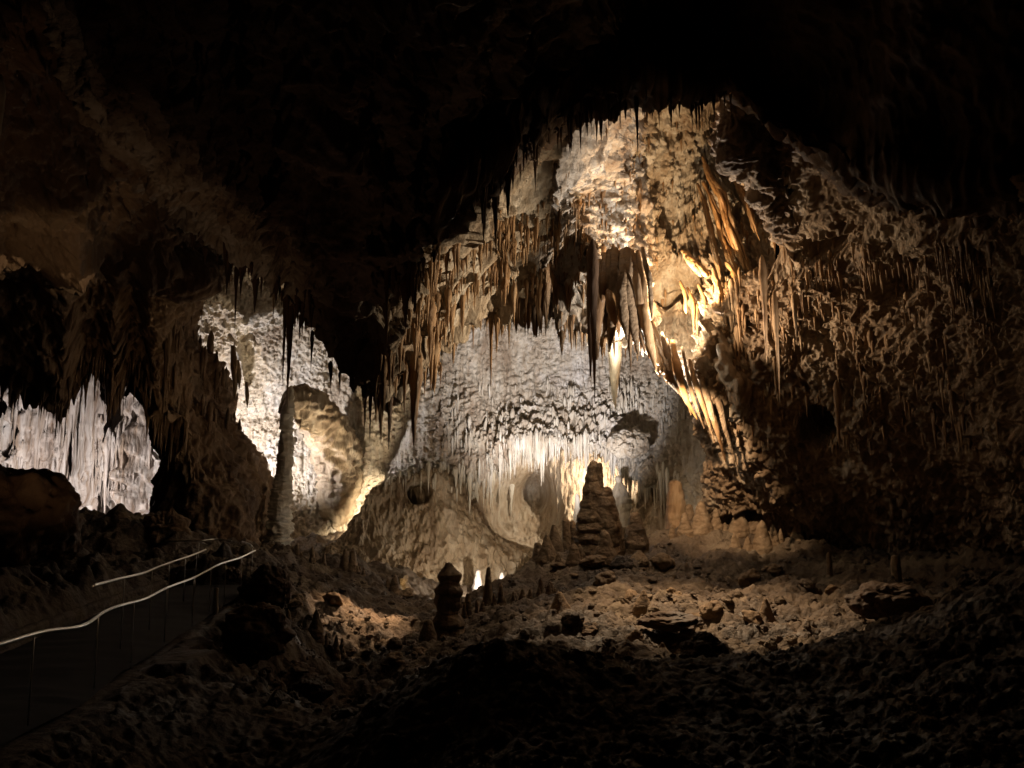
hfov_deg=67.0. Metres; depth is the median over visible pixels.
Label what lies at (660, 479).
stalactite
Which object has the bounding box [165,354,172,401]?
stalactite
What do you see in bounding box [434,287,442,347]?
stalactite
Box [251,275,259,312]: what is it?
stalactite
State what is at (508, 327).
stalactite
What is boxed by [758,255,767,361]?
stalactite
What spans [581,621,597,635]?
boulder
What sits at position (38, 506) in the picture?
boulder
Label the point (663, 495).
stalactite
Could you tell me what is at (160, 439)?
stalactite
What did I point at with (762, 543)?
stalagmite
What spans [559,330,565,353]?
stalactite
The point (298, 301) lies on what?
stalactite
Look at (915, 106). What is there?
cave ceiling
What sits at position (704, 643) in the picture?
boulder
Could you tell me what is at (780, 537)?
stalagmite
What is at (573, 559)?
stalagmite
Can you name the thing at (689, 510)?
stalagmite
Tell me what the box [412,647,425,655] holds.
rock
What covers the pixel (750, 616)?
rock
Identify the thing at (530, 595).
stalagmite
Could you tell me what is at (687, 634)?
rock
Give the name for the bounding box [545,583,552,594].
stalagmite
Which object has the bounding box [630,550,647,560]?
rock
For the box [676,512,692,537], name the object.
stalagmite
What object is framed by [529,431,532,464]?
stalactite
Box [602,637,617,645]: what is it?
rock
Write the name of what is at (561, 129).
stalactite
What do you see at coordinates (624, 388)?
stalactite
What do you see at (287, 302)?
stalactite
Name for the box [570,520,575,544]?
stalagmite
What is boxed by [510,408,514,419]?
stalactite
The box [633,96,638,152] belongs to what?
stalactite
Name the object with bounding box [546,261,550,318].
stalactite
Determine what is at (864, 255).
stalactite
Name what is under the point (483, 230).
stalactite
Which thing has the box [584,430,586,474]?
stalactite
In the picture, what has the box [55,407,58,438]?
stalactite
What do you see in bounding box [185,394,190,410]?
stalactite
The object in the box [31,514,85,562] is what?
boulder
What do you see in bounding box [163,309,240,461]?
stalactites
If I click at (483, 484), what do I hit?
stalactite
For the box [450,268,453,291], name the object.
stalactite
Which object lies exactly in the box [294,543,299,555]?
stalagmite
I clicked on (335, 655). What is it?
stalagmite
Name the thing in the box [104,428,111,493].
stalactite
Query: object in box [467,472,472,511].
stalactite
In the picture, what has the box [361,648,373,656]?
rock
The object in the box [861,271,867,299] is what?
stalactite
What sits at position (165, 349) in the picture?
stalactite
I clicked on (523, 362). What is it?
cave wall
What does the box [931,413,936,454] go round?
stalactite
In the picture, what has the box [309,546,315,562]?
stalagmite
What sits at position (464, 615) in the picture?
stalagmite
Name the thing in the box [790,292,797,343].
stalactite
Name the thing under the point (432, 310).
stalactite
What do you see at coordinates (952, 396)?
stalactite
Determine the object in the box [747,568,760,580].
rock
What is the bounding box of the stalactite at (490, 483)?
[489,470,492,497]
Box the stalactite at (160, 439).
[159,430,161,450]
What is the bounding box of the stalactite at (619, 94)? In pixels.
[617,89,621,125]
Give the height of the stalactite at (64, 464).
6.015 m
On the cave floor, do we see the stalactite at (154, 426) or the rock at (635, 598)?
the rock at (635, 598)
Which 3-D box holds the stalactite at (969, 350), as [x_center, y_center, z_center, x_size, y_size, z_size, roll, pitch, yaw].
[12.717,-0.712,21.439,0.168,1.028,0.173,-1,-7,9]
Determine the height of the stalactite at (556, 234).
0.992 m
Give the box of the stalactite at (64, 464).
[62,432,69,474]
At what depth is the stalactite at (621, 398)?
48.42 m
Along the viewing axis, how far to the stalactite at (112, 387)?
34.64 m
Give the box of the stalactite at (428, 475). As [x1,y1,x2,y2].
[427,470,429,491]
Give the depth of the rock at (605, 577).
25.52 m
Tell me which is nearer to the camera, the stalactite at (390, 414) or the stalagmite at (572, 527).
the stalactite at (390, 414)
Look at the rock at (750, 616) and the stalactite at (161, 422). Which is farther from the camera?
the stalactite at (161, 422)
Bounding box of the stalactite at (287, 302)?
[285,296,290,320]
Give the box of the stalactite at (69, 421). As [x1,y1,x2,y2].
[66,405,72,461]
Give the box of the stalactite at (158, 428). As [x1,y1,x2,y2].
[157,422,159,449]
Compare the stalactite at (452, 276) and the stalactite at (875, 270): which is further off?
the stalactite at (875, 270)
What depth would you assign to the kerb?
17.84 m
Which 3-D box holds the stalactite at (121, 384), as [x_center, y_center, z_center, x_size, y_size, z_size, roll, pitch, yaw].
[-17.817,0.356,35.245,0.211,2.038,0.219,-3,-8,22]
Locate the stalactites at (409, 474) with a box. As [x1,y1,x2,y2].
[384,462,448,494]
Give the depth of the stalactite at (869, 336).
24.96 m
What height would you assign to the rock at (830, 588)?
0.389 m
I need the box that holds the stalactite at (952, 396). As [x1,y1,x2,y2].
[948,389,955,422]
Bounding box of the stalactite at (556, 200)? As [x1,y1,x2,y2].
[553,197,558,210]
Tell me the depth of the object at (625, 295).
25.17 m
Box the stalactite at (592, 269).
[586,239,598,397]
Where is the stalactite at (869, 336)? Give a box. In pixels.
[867,330,872,347]
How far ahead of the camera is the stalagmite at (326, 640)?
21.88 m
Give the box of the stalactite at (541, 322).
[540,306,543,335]
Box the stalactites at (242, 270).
[190,231,365,404]
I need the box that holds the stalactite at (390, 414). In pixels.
[387,396,392,449]
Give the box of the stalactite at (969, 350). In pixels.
[966,344,971,357]
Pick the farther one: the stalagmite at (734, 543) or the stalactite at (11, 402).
the stalactite at (11, 402)
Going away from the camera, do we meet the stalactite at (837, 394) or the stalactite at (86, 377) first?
the stalactite at (837, 394)
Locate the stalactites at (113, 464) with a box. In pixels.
[0,380,152,505]
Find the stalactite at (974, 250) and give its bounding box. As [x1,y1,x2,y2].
[971,247,975,281]
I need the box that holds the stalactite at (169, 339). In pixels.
[166,329,171,382]
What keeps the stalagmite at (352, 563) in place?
on the cave floor
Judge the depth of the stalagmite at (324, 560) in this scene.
34.99 m
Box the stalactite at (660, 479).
[658,468,662,505]
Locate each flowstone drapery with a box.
[651,320,738,472]
[679,281,707,335]
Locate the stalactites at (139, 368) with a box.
[0,345,168,450]
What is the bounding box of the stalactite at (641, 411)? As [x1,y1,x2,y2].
[639,404,643,420]
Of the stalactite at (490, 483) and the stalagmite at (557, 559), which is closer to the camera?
the stalagmite at (557, 559)
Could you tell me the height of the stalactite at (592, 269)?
5.183 m
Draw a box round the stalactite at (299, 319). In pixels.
[298,315,300,339]
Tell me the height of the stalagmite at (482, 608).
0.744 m
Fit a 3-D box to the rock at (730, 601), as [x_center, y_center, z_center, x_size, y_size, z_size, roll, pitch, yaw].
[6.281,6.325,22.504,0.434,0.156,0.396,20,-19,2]
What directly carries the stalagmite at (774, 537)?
on the cave floor
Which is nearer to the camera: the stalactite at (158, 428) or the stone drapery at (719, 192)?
the stone drapery at (719, 192)
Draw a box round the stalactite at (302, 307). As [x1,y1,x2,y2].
[299,302,304,323]
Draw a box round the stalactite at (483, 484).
[482,479,485,502]
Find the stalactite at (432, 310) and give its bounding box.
[426,297,435,362]
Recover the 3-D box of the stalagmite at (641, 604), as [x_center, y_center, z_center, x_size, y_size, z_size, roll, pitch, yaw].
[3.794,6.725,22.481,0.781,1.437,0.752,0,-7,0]
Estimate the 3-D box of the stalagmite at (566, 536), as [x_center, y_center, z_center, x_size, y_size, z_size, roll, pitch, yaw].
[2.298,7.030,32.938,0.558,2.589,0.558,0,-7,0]
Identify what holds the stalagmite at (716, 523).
on the cave floor
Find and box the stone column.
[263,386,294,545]
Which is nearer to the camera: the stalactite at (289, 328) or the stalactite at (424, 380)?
the stalactite at (289, 328)
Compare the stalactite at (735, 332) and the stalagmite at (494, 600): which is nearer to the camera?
the stalagmite at (494, 600)
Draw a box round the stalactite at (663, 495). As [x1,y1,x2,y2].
[662,484,664,510]
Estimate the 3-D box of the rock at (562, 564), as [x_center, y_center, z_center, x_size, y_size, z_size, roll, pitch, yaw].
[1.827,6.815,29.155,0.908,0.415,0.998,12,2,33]
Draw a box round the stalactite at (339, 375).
[338,371,341,394]
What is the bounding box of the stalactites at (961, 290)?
[718,236,999,457]
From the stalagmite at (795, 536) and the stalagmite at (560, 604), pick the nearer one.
the stalagmite at (560, 604)
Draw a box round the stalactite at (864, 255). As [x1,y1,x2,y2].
[860,245,867,281]
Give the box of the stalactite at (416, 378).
[409,351,422,445]
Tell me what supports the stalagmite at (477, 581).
on the cave floor
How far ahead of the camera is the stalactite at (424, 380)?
19.27 m
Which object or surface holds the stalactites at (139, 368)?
attached to the cave ceiling at (92, 255)
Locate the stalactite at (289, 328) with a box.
[284,282,293,405]
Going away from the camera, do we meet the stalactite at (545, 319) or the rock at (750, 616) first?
the rock at (750, 616)
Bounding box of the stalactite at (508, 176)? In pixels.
[505,163,512,215]
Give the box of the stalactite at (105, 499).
[104,465,107,512]
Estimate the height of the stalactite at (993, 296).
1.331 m
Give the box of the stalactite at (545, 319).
[544,306,546,335]
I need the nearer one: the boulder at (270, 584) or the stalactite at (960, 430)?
the boulder at (270, 584)
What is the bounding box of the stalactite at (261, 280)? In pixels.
[260,277,262,293]
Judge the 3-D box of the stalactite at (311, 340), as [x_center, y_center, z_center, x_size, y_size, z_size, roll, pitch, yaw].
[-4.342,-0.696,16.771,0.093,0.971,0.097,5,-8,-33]
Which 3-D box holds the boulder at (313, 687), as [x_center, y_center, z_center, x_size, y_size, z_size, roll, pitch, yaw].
[-4.075,6.116,15.479,0.823,0.579,0.834,5,-9,-37]
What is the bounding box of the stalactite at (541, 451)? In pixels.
[540,430,541,465]
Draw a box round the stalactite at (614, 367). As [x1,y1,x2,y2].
[606,339,621,410]
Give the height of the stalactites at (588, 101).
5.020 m
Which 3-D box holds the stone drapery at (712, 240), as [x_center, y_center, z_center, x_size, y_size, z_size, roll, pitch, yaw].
[7.877,-5.890,30.853,0.395,4.929,1.521,4,-8,-32]
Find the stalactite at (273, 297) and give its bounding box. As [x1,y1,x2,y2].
[272,294,274,315]
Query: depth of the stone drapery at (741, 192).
30.33 m
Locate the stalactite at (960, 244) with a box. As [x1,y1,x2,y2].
[957,232,964,275]
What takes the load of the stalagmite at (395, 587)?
on the cave floor
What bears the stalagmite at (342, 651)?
on the cave floor
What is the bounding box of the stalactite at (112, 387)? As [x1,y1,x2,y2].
[110,371,114,403]
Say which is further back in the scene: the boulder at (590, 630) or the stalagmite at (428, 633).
the stalagmite at (428, 633)
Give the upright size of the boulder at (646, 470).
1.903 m
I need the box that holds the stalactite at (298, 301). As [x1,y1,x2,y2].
[294,295,301,324]
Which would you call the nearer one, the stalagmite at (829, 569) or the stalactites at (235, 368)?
the stalagmite at (829, 569)
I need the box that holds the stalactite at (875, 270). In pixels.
[873,262,877,285]
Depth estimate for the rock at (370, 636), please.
24.75 m
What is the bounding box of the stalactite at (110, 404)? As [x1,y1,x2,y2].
[109,383,115,420]
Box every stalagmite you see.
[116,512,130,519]
[212,588,218,614]
[286,609,290,618]
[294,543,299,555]
[308,609,324,644]
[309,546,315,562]
[322,553,326,566]
[324,633,328,646]
[330,635,340,660]
[339,637,345,659]
[340,548,348,570]
[348,548,357,571]
[389,575,402,596]
[418,619,436,642]
[433,562,464,640]
[461,601,467,618]
[465,593,471,615]
[472,569,481,590]
[474,600,478,612]
[479,601,485,611]
[482,567,492,605]
[491,594,496,605]
[497,583,505,605]
[518,588,526,599]
[527,589,533,598]
[531,542,540,561]
[535,587,540,596]
[536,534,556,566]
[538,577,544,593]
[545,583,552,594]
[549,525,563,552]
[549,591,571,613]
[552,553,561,572]
[562,518,570,551]
[565,544,580,567]
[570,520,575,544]
[573,460,625,555]
[573,494,579,522]
[577,544,584,559]
[594,529,616,569]
[612,475,631,526]
[624,512,649,553]
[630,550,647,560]
[632,590,650,615]
[658,642,665,647]
[666,480,685,528]
[668,525,675,539]
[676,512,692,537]
[685,504,693,519]
[691,501,713,536]
[711,508,722,530]
[723,522,727,530]
[728,511,749,538]
[728,534,738,548]
[736,535,741,548]
[742,537,752,550]
[752,520,772,554]
[759,598,775,622]
[769,525,779,545]
[778,528,783,542]
[791,522,805,540]
[826,552,832,575]
[890,555,901,581]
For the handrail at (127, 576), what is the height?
1.609 m
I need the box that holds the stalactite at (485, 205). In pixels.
[484,186,487,228]
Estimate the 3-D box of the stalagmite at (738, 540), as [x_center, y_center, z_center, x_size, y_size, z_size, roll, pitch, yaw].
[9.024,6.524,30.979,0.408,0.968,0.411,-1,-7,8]
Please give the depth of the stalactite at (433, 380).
19.85 m
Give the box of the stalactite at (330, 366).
[328,361,332,389]
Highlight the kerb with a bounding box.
[0,580,167,651]
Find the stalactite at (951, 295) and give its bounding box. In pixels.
[948,288,954,320]
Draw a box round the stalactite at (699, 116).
[697,102,699,132]
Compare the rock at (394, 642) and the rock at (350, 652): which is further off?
the rock at (394, 642)
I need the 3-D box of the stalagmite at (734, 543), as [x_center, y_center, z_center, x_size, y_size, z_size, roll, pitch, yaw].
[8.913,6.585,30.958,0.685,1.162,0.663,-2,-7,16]
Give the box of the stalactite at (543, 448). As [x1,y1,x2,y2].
[541,440,545,480]
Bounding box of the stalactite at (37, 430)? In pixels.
[34,416,40,468]
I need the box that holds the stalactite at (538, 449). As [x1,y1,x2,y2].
[538,434,539,466]
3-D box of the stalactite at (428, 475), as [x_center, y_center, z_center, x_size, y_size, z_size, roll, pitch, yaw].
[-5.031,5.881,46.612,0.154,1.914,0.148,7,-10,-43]
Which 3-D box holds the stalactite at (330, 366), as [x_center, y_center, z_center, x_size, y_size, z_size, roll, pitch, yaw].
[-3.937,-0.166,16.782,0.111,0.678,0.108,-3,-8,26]
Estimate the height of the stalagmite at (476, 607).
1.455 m
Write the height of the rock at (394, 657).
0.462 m
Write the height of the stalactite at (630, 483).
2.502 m
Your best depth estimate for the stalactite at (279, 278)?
16.08 m
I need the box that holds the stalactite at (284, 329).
[282,282,286,384]
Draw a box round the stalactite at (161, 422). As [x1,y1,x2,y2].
[160,418,162,436]
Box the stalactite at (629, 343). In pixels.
[627,334,631,371]
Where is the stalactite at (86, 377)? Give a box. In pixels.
[83,374,88,408]
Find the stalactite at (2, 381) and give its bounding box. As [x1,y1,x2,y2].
[0,372,4,403]
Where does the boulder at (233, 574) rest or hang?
on the cave floor
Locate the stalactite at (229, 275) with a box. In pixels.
[228,264,231,284]
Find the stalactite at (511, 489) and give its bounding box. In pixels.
[509,484,514,516]
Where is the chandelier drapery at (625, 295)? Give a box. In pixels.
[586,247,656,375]
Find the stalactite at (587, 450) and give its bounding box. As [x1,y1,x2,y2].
[585,428,587,470]
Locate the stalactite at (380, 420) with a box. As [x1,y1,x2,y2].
[376,393,382,443]
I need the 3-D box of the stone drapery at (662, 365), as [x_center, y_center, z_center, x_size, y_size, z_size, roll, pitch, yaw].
[5.421,-1.044,28.586,0.772,2.094,0.522,0,-7,0]
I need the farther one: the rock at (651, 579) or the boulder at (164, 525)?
the boulder at (164, 525)
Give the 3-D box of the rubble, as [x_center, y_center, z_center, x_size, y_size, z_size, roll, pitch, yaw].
[4.701,6.704,23.611,33.930,4.512,23.710,0,-7,0]
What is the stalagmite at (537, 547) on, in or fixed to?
on the cave floor
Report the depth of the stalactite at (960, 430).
22.26 m
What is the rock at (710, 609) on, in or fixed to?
on the cave floor
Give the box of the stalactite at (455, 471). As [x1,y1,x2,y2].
[451,467,458,486]
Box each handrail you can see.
[0,550,255,732]
[91,549,205,648]
[164,539,231,541]
[242,541,253,573]
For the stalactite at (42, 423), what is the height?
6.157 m
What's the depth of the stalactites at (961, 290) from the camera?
24.07 m
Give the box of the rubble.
[233,529,998,711]
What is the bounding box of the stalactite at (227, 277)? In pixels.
[224,262,228,293]
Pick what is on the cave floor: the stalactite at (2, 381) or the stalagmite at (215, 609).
the stalagmite at (215, 609)
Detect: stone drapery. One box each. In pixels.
[653,332,669,383]
[681,249,710,277]
[696,183,723,286]
[701,156,749,271]
[701,181,738,274]
[711,267,725,324]
[725,261,737,278]
[733,181,759,239]
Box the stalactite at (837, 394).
[833,380,841,448]
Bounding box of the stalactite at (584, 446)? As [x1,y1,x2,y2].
[583,432,586,472]
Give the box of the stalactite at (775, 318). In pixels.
[772,289,779,400]
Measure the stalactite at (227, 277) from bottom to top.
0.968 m
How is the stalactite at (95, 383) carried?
hanging from the cave ceiling at (92, 255)
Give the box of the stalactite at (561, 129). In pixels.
[560,126,562,150]
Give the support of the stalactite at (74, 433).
hanging from the cave wall at (134, 496)
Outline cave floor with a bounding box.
[0,503,1023,767]
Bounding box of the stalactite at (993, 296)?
[991,288,994,316]
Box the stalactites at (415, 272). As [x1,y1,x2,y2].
[373,178,641,417]
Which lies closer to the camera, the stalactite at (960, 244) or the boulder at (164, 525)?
the stalactite at (960, 244)
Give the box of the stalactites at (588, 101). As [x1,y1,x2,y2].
[482,89,731,216]
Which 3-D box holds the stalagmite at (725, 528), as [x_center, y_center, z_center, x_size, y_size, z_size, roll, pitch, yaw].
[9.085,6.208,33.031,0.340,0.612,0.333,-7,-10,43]
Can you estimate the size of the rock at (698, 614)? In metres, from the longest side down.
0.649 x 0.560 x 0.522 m
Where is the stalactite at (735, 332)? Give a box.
[734,326,738,342]
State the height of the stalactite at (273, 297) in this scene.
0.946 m
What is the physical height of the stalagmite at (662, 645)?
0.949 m
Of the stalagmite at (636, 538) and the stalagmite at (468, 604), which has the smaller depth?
the stalagmite at (468, 604)
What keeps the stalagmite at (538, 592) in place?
on the cave floor
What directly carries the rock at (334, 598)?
on the cave floor
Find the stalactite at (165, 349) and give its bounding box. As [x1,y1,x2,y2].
[163,340,166,398]
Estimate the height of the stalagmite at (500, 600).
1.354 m
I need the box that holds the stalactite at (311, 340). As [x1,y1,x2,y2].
[310,330,313,373]
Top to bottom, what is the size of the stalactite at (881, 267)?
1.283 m
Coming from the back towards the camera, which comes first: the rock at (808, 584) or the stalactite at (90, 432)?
the stalactite at (90, 432)
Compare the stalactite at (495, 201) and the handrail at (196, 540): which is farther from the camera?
the handrail at (196, 540)
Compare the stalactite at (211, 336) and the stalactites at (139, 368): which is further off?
the stalactite at (211, 336)
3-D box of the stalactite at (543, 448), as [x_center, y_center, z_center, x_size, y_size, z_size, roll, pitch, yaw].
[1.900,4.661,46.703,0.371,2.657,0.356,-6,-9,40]
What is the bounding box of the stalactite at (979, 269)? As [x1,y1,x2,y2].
[977,267,982,301]
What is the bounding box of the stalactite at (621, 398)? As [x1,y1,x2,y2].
[619,393,623,412]
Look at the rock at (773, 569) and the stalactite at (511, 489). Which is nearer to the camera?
the rock at (773, 569)
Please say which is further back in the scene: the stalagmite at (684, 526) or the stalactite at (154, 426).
the stalactite at (154, 426)
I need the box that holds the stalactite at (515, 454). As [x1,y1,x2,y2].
[514,435,516,473]
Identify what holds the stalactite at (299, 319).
hanging from the cave ceiling at (298, 144)
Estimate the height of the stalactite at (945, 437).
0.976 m
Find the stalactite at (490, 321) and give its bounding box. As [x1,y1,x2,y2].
[488,317,492,388]
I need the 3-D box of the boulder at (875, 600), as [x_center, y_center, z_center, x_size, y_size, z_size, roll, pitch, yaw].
[8.762,5.107,17.981,1.944,0.966,1.329,0,-7,0]
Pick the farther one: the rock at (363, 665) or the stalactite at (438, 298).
the rock at (363, 665)
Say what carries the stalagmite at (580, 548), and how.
on the cave floor
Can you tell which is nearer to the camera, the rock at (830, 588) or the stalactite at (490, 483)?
the rock at (830, 588)
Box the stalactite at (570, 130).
[569,108,573,150]
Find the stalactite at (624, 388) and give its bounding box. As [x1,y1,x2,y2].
[623,384,626,396]
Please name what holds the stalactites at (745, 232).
hanging from the cave ceiling at (298, 144)
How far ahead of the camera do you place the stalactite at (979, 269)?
19.15 m
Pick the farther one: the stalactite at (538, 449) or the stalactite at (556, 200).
the stalactite at (538, 449)
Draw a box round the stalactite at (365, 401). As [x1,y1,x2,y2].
[364,397,366,434]
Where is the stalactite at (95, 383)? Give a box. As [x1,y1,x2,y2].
[94,363,98,400]
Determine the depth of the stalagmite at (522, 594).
25.94 m
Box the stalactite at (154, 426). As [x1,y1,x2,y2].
[153,414,157,443]
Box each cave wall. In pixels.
[0,373,160,514]
[197,248,705,538]
[320,447,666,585]
[686,96,1023,556]
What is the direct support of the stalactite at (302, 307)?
hanging from the cave ceiling at (298, 144)
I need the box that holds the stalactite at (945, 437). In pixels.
[941,426,947,453]
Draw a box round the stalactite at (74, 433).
[72,403,79,458]
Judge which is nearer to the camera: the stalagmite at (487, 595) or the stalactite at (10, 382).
the stalagmite at (487, 595)
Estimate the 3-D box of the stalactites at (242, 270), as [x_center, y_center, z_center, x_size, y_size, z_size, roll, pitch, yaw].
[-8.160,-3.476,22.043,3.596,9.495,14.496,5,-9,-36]
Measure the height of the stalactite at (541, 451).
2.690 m
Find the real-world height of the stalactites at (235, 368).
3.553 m
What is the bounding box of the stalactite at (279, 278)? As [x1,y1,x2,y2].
[274,277,280,303]
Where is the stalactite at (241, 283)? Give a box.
[239,273,243,295]
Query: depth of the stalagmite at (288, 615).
22.05 m
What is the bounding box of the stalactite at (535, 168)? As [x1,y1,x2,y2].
[533,161,536,188]
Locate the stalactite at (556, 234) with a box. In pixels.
[554,229,560,257]
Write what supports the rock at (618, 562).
on the cave floor
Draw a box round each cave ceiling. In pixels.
[0,0,273,545]
[40,0,774,424]
[429,0,1023,261]
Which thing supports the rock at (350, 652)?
on the cave floor
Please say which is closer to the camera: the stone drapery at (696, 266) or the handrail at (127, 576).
the handrail at (127, 576)
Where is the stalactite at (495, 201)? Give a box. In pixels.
[492,194,499,240]
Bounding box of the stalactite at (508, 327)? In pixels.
[507,322,510,344]
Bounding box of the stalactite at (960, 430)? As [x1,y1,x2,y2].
[957,421,962,447]
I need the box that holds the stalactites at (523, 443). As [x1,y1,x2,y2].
[451,428,679,508]
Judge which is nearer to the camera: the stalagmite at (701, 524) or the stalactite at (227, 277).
the stalactite at (227, 277)
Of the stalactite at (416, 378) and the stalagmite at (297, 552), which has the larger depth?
the stalagmite at (297, 552)
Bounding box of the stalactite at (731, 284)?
[728,278,734,310]
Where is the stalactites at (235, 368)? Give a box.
[230,345,248,407]
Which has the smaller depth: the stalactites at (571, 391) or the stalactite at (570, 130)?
the stalactite at (570, 130)
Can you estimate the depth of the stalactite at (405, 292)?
14.12 m
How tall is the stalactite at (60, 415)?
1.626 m
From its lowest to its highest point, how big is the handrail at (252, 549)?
1.124 m
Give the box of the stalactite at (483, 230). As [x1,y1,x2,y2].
[483,215,484,246]
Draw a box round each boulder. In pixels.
[0,464,81,567]
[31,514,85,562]
[142,508,190,546]
[220,602,295,666]
[222,566,241,581]
[237,563,291,608]
[287,672,334,703]
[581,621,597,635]
[604,427,650,458]
[636,611,703,631]
[637,457,655,487]
[679,631,728,658]
[844,580,933,620]
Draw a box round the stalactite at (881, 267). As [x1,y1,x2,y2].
[878,261,882,292]
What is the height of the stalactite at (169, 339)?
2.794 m
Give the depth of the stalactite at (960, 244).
19.19 m
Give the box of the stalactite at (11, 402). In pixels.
[11,392,12,412]
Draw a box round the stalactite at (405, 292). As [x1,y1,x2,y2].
[400,272,410,330]
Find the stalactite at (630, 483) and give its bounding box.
[630,464,631,495]
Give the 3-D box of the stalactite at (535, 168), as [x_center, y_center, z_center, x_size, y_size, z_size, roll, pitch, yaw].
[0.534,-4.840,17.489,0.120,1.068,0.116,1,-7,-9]
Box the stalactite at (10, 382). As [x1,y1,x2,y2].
[7,374,12,409]
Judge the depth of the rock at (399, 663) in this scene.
20.76 m
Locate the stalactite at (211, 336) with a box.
[207,330,213,352]
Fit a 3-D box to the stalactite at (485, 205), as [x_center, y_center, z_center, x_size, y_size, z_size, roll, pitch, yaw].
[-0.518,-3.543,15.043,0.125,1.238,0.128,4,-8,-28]
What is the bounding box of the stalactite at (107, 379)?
[105,369,110,415]
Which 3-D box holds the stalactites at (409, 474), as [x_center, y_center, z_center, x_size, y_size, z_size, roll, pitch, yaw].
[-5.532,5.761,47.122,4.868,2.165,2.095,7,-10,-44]
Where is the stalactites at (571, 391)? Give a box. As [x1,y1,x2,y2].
[447,378,685,455]
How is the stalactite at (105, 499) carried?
hanging from the cave wall at (134, 496)
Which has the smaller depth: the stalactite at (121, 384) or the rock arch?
the stalactite at (121, 384)
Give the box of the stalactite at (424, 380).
[423,338,427,396]
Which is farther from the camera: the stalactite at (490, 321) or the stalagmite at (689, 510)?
the stalagmite at (689, 510)
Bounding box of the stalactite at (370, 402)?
[368,395,372,435]
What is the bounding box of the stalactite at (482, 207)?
[480,188,485,223]
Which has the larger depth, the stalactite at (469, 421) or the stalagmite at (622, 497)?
the stalactite at (469, 421)
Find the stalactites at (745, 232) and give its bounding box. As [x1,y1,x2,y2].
[488,120,769,308]
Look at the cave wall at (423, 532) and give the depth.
46.57 m
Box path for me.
[0,584,240,745]
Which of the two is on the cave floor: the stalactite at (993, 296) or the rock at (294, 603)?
the rock at (294, 603)
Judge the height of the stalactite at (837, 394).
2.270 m
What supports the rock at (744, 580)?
on the cave floor
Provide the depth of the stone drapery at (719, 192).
30.16 m
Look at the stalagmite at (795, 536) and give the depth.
30.91 m
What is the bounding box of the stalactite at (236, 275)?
[234,266,238,332]
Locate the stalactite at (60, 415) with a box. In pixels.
[58,405,63,432]
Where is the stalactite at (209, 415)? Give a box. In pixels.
[206,402,212,432]
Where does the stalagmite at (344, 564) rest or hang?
on the cave floor
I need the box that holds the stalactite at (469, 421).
[467,416,471,431]
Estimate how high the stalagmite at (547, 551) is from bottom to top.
2.031 m
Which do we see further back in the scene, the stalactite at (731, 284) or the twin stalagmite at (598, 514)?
the twin stalagmite at (598, 514)
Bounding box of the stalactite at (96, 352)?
[93,345,99,379]
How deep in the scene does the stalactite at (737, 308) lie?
27.97 m
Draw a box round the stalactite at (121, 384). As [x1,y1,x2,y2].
[119,376,123,413]
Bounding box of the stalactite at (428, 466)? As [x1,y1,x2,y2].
[426,461,430,481]
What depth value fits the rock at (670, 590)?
24.34 m
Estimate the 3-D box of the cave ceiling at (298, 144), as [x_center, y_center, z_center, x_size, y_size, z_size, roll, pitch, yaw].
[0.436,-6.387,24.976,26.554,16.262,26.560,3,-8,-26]
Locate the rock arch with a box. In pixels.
[278,383,364,530]
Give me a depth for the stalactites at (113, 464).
57.53 m
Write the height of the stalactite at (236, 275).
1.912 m
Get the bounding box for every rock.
[286,598,301,610]
[291,594,303,601]
[291,662,314,675]
[322,592,342,605]
[325,644,333,651]
[331,707,358,720]
[345,647,355,656]
[359,662,366,667]
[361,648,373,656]
[366,633,373,639]
[386,637,402,648]
[386,651,403,665]
[389,572,407,585]
[396,660,404,666]
[402,587,414,598]
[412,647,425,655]
[550,558,565,568]
[561,611,584,626]
[579,555,606,567]
[585,650,593,655]
[593,571,615,584]
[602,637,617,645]
[609,555,636,569]
[624,589,637,600]
[626,629,643,642]
[631,594,652,602]
[637,559,648,566]
[645,576,656,582]
[648,552,674,570]
[666,587,676,593]
[678,630,696,638]
[691,612,702,618]
[698,600,722,618]
[721,599,733,603]
[738,572,752,587]
[741,610,762,625]
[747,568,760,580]
[757,639,766,645]
[761,566,768,571]
[766,563,782,575]
[798,578,814,589]
[825,584,837,593]
[834,567,846,574]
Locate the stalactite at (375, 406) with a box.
[373,398,377,421]
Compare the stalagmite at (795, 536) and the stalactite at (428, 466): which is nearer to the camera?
the stalagmite at (795, 536)
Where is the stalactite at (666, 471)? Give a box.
[665,467,669,492]
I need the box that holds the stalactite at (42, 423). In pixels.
[37,409,45,468]
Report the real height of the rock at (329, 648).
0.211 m
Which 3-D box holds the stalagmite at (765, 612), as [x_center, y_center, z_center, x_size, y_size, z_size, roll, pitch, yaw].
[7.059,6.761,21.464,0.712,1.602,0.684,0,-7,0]
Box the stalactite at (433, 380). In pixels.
[432,343,438,392]
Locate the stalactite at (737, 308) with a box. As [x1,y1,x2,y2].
[736,303,740,333]
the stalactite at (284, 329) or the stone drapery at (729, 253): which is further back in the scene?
the stone drapery at (729, 253)
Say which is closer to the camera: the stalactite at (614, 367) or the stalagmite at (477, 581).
the stalactite at (614, 367)
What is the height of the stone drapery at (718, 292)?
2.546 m
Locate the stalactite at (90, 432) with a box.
[90,414,91,461]
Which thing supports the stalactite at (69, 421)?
hanging from the cave wall at (134, 496)
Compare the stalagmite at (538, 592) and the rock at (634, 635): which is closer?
the rock at (634, 635)

